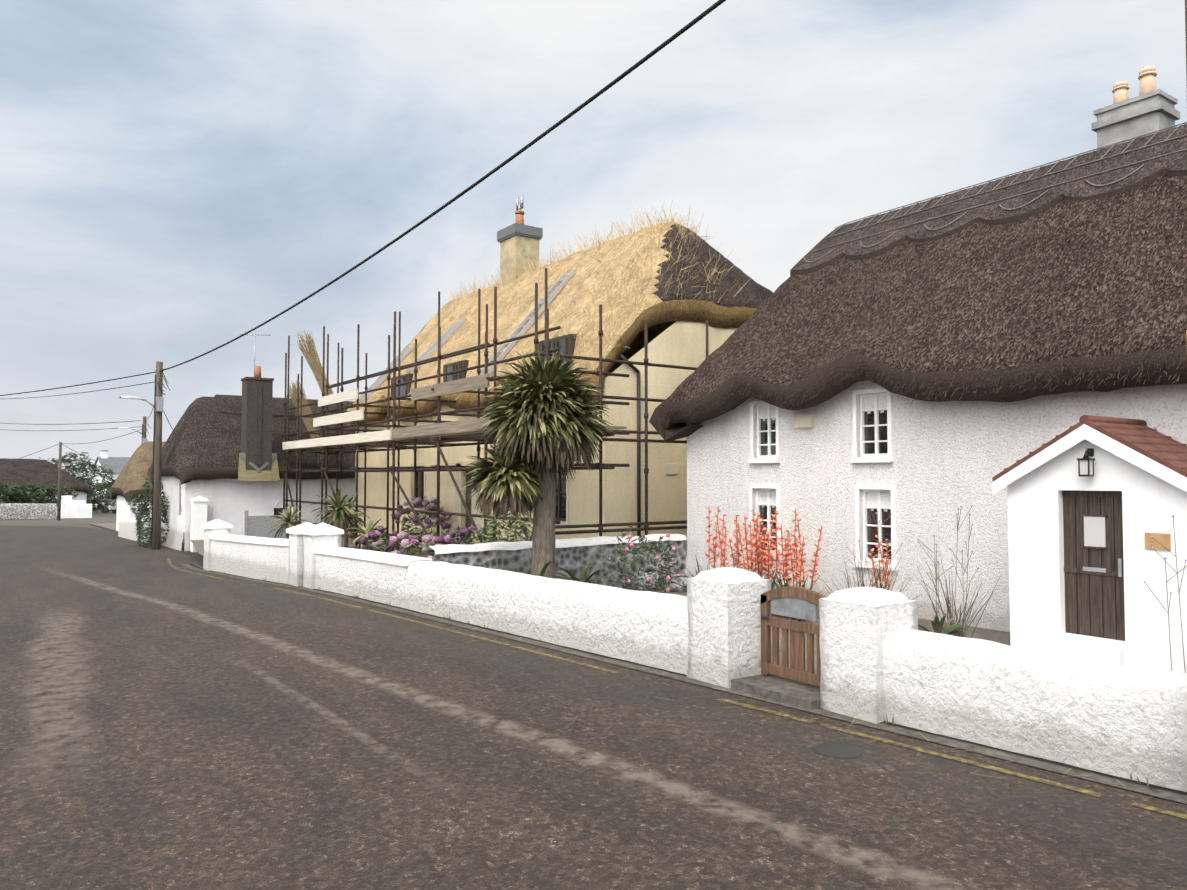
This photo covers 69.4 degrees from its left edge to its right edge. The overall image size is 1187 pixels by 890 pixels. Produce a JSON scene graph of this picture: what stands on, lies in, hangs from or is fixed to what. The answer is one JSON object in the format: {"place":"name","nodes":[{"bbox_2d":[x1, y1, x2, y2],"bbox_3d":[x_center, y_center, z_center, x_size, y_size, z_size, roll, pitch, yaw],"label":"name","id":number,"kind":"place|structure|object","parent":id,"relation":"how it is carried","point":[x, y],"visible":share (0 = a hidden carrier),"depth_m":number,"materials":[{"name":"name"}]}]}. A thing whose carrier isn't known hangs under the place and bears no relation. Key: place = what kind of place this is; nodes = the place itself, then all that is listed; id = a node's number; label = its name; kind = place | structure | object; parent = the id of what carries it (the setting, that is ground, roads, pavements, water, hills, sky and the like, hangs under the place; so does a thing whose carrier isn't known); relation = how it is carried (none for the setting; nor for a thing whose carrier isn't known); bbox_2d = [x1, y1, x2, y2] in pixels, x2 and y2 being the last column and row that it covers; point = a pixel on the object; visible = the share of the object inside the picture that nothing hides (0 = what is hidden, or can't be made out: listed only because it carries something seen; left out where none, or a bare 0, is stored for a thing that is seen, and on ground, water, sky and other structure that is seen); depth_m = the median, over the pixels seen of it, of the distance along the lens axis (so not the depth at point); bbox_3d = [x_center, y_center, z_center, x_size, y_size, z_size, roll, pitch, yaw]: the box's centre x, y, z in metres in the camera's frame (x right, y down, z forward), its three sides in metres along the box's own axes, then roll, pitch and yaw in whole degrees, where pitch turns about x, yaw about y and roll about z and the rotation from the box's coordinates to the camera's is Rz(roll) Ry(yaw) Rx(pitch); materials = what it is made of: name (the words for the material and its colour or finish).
{"place":"outdoors","nodes":[
{"label":"outdoors","id":0,"kind":"place"},
{"bbox_2d":[1,491,86,515],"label":"cottage walls","id":1,"kind":"structure","parent":0,"point":[82,496],"depth_m":76.54,"materials":[{"name":"white paint"}]},
{"bbox_2d":[0,478,203,563],"bbox_3d":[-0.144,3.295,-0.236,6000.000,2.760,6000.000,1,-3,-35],"label":"ground","id":2,"kind":"structure","parent":0,"point":[103,517],"depth_m":57.02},
{"bbox_2d":[0,503,56,518],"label":"old stone wall","id":3,"kind":"structure","parent":2,"relation":"on","point":[26,511],"depth_m":63.52,"materials":[{"name":"grey stone"}]},
{"bbox_2d":[0,482,79,505],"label":"hedge foliage","id":4,"kind":"object","parent":2,"relation":"on","point":[40,494],"visible":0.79,"depth_m":66.23,"materials":[{"name":"green plant"}]},
{"bbox_2d":[0,458,93,493],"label":"thatched roof","id":5,"kind":"structure","parent":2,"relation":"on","point":[34,472],"depth_m":74.72,"materials":[{"name":"brown wicker"}]},
{"bbox_2d":[57,442,61,520],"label":"utility pole","id":6,"kind":"object","parent":2,"relation":"on","point":[59,486],"visible":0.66,"depth_m":60.68,"materials":[{"name":"brown wood"}]},
{"bbox_2d":[0,0,725,466],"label":"overhead cables","id":7,"kind":"object","parent":6,"relation":"attached to","point":[634,66],"visible":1,"depth_m":11.78,"materials":[{"name":"black plastic"}]},
{"bbox_2d":[61,495,91,517],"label":"wall","id":8,"kind":"structure","parent":2,"relation":"on","point":[76,509],"depth_m":66.43,"materials":[{"name":"white paint"}]},
{"bbox_2d":[38,452,117,513],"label":"tree foliage","id":9,"kind":"object","parent":2,"relation":"on","point":[98,500],"visible":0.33,"depth_m":92.07,"materials":[{"name":"green plant"}]},
{"bbox_2d":[91,450,130,507],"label":"white house","id":10,"kind":"structure","parent":2,"relation":"on","point":[118,463],"depth_m":120.08,"materials":[{"name":"white paint"}]},
{"bbox_2d":[119,361,169,549],"bbox_3d":[-13.728,0.458,26.129,1.384,6.098,0.494,1,-3,-35],"label":"utility pole","id":11,"kind":"object","parent":2,"relation":"on","point":[158,405],"visible":0.98,"depth_m":26.38,"materials":[{"name":"wood"}]},
{"bbox_2d":[125,475,169,547],"bbox_3d":[-14.496,2.196,28.193,1.356,2.688,3.694,1,-3,-35],"label":"ivy","id":12,"kind":"object","parent":2,"relation":"on","point":[142,510],"visible":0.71,"depth_m":27.78,"materials":[{"name":"green plant"}]},
{"bbox_2d":[202,519,917,723],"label":"gate pillars","id":13,"kind":"structure","parent":2,"relation":"on","point":[858,625],"depth_m":7.70,"materials":[{"name":"white paint"}]},
{"bbox_2d":[761,586,825,685],"bbox_3d":[1.785,1.663,7.517,0.062,0.830,0.830,1,-3,-35],"label":"garden gate wood","id":14,"kind":"object","parent":13,"relation":"attached to","point":[796,602],"visible":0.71,"depth_m":7.56,"materials":[{"name":"wood"}]},
{"bbox_2d":[210,534,1186,791],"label":"boundary wall","id":15,"kind":"structure","parent":2,"relation":"on","point":[1110,720],"depth_m":6.44,"materials":[{"name":"white paint"}]},
{"bbox_2d":[1185,0,1186,83],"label":"utility pole","id":16,"kind":"object","parent":2,"relation":"on","point":[1186,34],"visible":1,"depth_m":4.90,"materials":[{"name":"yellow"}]},
{"bbox_2d":[108,500,116,509],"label":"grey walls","id":17,"kind":"structure","parent":0,"point":[112,506],"depth_m":88.50,"materials":[{"name":"grey"}]},
{"bbox_2d":[116,495,184,531],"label":"cottage walls","id":18,"kind":"structure","parent":0,"point":[123,509],"depth_m":38.32,"materials":[{"name":"white paint"}]},
{"bbox_2d":[179,480,282,514],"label":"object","id":19,"kind":"object","parent":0,"point":[277,500],"visible":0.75,"depth_m":27.11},
{"bbox_2d":[161,476,354,550],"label":"cottage walls","id":20,"kind":"structure","parent":0,"point":[231,501],"depth_m":26.72,"materials":[{"name":"white paint"}]},
{"bbox_2d":[214,394,354,417],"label":"cottage ridge","id":21,"kind":"structure","parent":0,"point":[230,404],"depth_m":28.97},
{"bbox_2d":[88,523,1009,672],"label":"garden ground","id":22,"kind":"structure","parent":0,"point":[1001,637],"depth_m":10.56,"materials":[{"name":"brown soil"}]},
{"bbox_2d":[117,416,149,442],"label":"utility pole","id":23,"kind":"object","parent":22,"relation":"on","point":[143,433],"visible":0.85,"depth_m":42.42,"materials":[{"name":"wood"}]},
{"bbox_2d":[118,514,151,542],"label":"white wall","id":24,"kind":"structure","parent":22,"relation":"on","point":[126,528],"depth_m":32.88,"materials":[{"name":"white paint"}]},
{"bbox_2d":[109,441,164,501],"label":"thatched roof","id":25,"kind":"structure","parent":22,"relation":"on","point":[131,477],"depth_m":37.91,"materials":[{"name":"beige wicker"}]},
{"bbox_2d":[190,496,285,551],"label":"garden wall","id":26,"kind":"structure","parent":22,"relation":"on","point":[258,526],"depth_m":24.18,"materials":[{"name":"white paint"}]},
{"bbox_2d":[147,396,355,484],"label":"thatched roof","id":27,"kind":"structure","parent":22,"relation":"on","point":[207,431],"depth_m":27.12,"materials":[{"name":"brown wicker"}]},
{"bbox_2d":[240,330,269,368],"bbox_3d":[-11.477,-2.765,29.087,0.972,2.300,0.405,1,-2,-23],"label":"tv aerial","id":28,"kind":"object","parent":27,"relation":"attached to","point":[254,346],"visible":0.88,"depth_m":29.07,"materials":[{"name":"metal"}]},
{"bbox_2d":[238,366,279,480],"bbox_3d":[-10.472,-0.667,26.668,1.240,3.570,0.740,1,-3,-35],"label":"chimney","id":29,"kind":"object","parent":27,"relation":"on","point":[258,461],"visible":1,"depth_m":26.40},
{"bbox_2d":[351,527,420,555],"bbox_3d":[-4.143,2.045,16.850,1.438,0.870,1.286,-1,-2,28],"label":"hydrangea bush","id":30,"kind":"object","parent":22,"relation":"on","point":[380,532],"visible":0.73,"depth_m":16.86,"materials":[{"name":"purple plant"}]},
{"bbox_2d":[388,534,450,560],"bbox_3d":[-2.726,1.869,14.140,1.310,0.904,1.494,1,-3,-35],"label":"hydrangea bush","id":31,"kind":"object","parent":22,"relation":"on","point":[411,543],"visible":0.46,"depth_m":14.11,"materials":[{"name":"pink plant"}]},
{"bbox_2d":[390,496,451,544],"bbox_3d":[-4.192,1.898,21.201,1.269,1.269,2.595,1,-3,-35],"label":"hydrangea bush","id":32,"kind":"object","parent":22,"relation":"on","point":[432,506],"depth_m":20.93,"materials":[{"name":"purple plant"}]},
{"bbox_2d":[268,487,617,586],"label":"garden plants","id":33,"kind":"object","parent":22,"relation":"on","point":[340,515],"visible":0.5,"depth_m":18.26,"materials":[{"name":"green plant"}]},
{"bbox_2d":[430,521,491,553],"bbox_3d":[-2.350,1.943,16.131,1.330,1.041,1.387,-1,-2,24],"label":"hydrangea","id":34,"kind":"object","parent":22,"relation":"on","point":[462,533],"visible":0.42,"depth_m":16.20,"materials":[{"name":"purple plant"}]},
{"bbox_2d":[282,268,708,550],"bbox_3d":[-3.877,-0.591,22.137,5.127,6.606,17.126,1,-3,-35],"label":"scaffolding","id":35,"kind":"object","parent":22,"relation":"on","point":[436,434],"visible":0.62,"depth_m":19.05,"materials":[{"name":"metal"}]},
{"bbox_2d":[470,507,532,544],"bbox_3d":[-1.401,1.662,14.356,1.526,1.548,1.691,1,-3,-35],"label":"shrub foliage","id":36,"kind":"object","parent":22,"relation":"on","point":[492,531],"visible":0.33,"depth_m":14.20,"materials":[{"name":"green plant"}]},
{"bbox_2d":[461,343,614,578],"bbox_3d":[-0.762,0.423,12.338,2.142,3.860,1.901,1,-3,-35],"label":"cordyline tree","id":37,"kind":"object","parent":22,"relation":"on","point":[542,411],"depth_m":12.00,"materials":[{"name":"green plant"}]},
{"bbox_2d":[355,321,736,555],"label":"cottage walls","id":38,"kind":"structure","parent":22,"relation":"on","point":[679,343],"depth_m":16.95,"materials":[{"name":"beige paint"}]},
{"bbox_2d":[359,270,574,402],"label":"roof ladders","id":39,"kind":"object","parent":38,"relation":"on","point":[445,336],"visible":0.79,"depth_m":21.25,"materials":[{"name":"silver weathered timber"}]},
{"bbox_2d":[409,354,676,544],"bbox_3d":[-1.675,0.527,20.189,1.820,4.229,9.165,1,-3,-35],"label":"cottage joinery","id":40,"kind":"object","parent":38,"relation":"attached to","point":[562,503],"visible":0.42,"depth_m":17.60,"materials":[{"name":"wood"}]},
{"bbox_2d":[346,222,772,424],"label":"thatched roof","id":41,"kind":"structure","parent":38,"relation":"on","point":[661,315],"depth_m":19.23,"materials":[{"name":"beige wicker"}]},
{"bbox_2d":[391,334,576,396],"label":"upper windows","id":42,"kind":"structure","parent":41,"relation":"in","point":[568,344],"depth_m":21.32,"materials":[{"name":"grey glass"}]},
{"bbox_2d":[497,194,542,286],"bbox_3d":[-2.209,-5.914,25.633,0.940,3.100,1.100,1,-3,-35],"label":"chimney","id":43,"kind":"object","parent":41,"relation":"on","point":[517,239],"visible":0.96,"depth_m":25.30,"materials":[{"name":"beige paint"}]},
{"bbox_2d":[348,199,755,415],"bbox_3d":[-2.057,-3.270,22.457,4.920,4.865,14.101,1,-3,-35],"label":"loose straw","id":44,"kind":"object","parent":41,"relation":"on","point":[599,247],"visible":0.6,"depth_m":19.58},
{"bbox_2d":[422,534,686,587],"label":"stone garden wall","id":45,"kind":"structure","parent":22,"relation":"on","point":[574,556],"depth_m":13.88,"materials":[{"name":"grey stone"}]},
{"bbox_2d":[606,526,687,592],"bbox_3d":[0.761,1.724,12.355,1.204,1.108,1.262,1,-3,-35],"label":"rose bush","id":46,"kind":"object","parent":22,"relation":"on","point":[656,559],"visible":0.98,"depth_m":12.30,"materials":[{"name":"green plant"}]},
{"bbox_2d":[634,572,690,591],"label":"rockery stones","id":47,"kind":"object","parent":22,"relation":"on","point":[675,580],"visible":0.35,"depth_m":14.09,"materials":[{"name":"grey stone"}]},
{"bbox_2d":[670,505,932,622],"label":"red flowering plants","id":48,"kind":"object","parent":22,"relation":"on","point":[758,546],"visible":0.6,"depth_m":11.50,"materials":[{"name":"red orange-red flower petals"}]},
{"bbox_2d":[814,505,1186,672],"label":"bare shrubs","id":49,"kind":"object","parent":22,"relation":"on","point":[937,625],"visible":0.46,"depth_m":9.67,"materials":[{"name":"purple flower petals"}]},
{"bbox_2d":[0,525,1186,889],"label":"road","id":50,"kind":"structure","parent":0,"point":[168,721],"depth_m":5.50,"materials":[{"name":"grey asphalt"}]},
{"bbox_2d":[181,564,1186,803],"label":"kerb margin","id":51,"kind":"object","parent":50,"relation":"on","point":[1132,785],"visible":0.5,"depth_m":6.60,"materials":[{"name":"concrete"}]},
{"bbox_2d":[224,572,1148,786],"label":"wall weeds","id":52,"kind":"object","parent":51,"relation":"on","point":[357,597],"depth_m":6.54,"materials":[{"name":"green plant"}]},
{"bbox_2d":[207,571,1185,811],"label":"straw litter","id":53,"kind":"object","parent":50,"relation":"on","point":[853,723],"visible":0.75,"depth_m":6.18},
{"bbox_2d":[0,0,1186,477],"label":"sky","id":54,"kind":"structure","parent":0,"point":[177,176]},
{"bbox_2d":[731,674,820,710],"bbox_3d":[1.745,2.134,7.471,0.620,0.085,0.910,1,-3,-35],"label":"gate threshold","id":55,"kind":"object","parent":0,"point":[803,695],"visible":0.5,"depth_m":7.36,"materials":[{"name":"grey concrete"}]},
{"bbox_2d":[685,380,1186,631],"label":"cottage walls","id":56,"kind":"structure","parent":0,"point":[950,458],"depth_m":11.47,"materials":[{"name":"white paint"}]},
{"bbox_2d":[748,388,896,570],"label":"windows","id":57,"kind":"structure","parent":56,"relation":"in","point":[876,428],"depth_m":12.19,"materials":[{"name":"white wood"}]},
{"bbox_2d":[649,174,1186,441],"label":"thatched roof","id":58,"kind":"structure","parent":56,"relation":"on","point":[1085,284],"depth_m":11.19,"materials":[{"name":"brown wicker"}]},
{"bbox_2d":[655,351,1186,424],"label":"cottage eave straw ends","id":59,"kind":"object","parent":58,"relation":"attached to","point":[1066,367],"visible":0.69,"depth_m":10.49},
{"bbox_2d":[1091,66,1179,149],"bbox_3d":[7.814,-4.273,12.319,0.960,2.045,1.000,1,-3,-35],"label":"chimney","id":60,"kind":"object","parent":58,"relation":"on","point":[1148,109],"visible":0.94,"depth_m":11.99,"materials":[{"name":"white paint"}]},
{"bbox_2d":[992,415,1186,672],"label":"entrance porch","id":61,"kind":"object","parent":56,"relation":"attached to","point":[1084,563],"visible":0.98,"depth_m":8.50,"materials":[{"name":"white paint"}]},
{"bbox_2d":[1077,448,1094,476],"bbox_3d":[4.889,0.172,8.491,0.160,0.280,0.120,1,-3,-35],"label":"porch lantern","id":62,"kind":"object","parent":61,"relation":"attached to","point":[1085,465],"visible":1,"depth_m":8.46,"materials":[{"name":"grey metal"}]},
{"bbox_2d":[1145,533,1170,549],"bbox_3d":[5.283,0.901,8.026,0.020,0.150,0.210,1,-3,-35],"label":"house name plaque","id":63,"kind":"object","parent":61,"relation":"attached to","point":[1164,539],"visible":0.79,"depth_m":8.01,"materials":[{"name":"brown wood"}]},
{"bbox_2d":[790,122,1186,275],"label":"roof ridge","id":64,"kind":"structure","parent":0,"point":[1117,169],"depth_m":12.78,"materials":[{"name":"brown wicker"}]}
]}

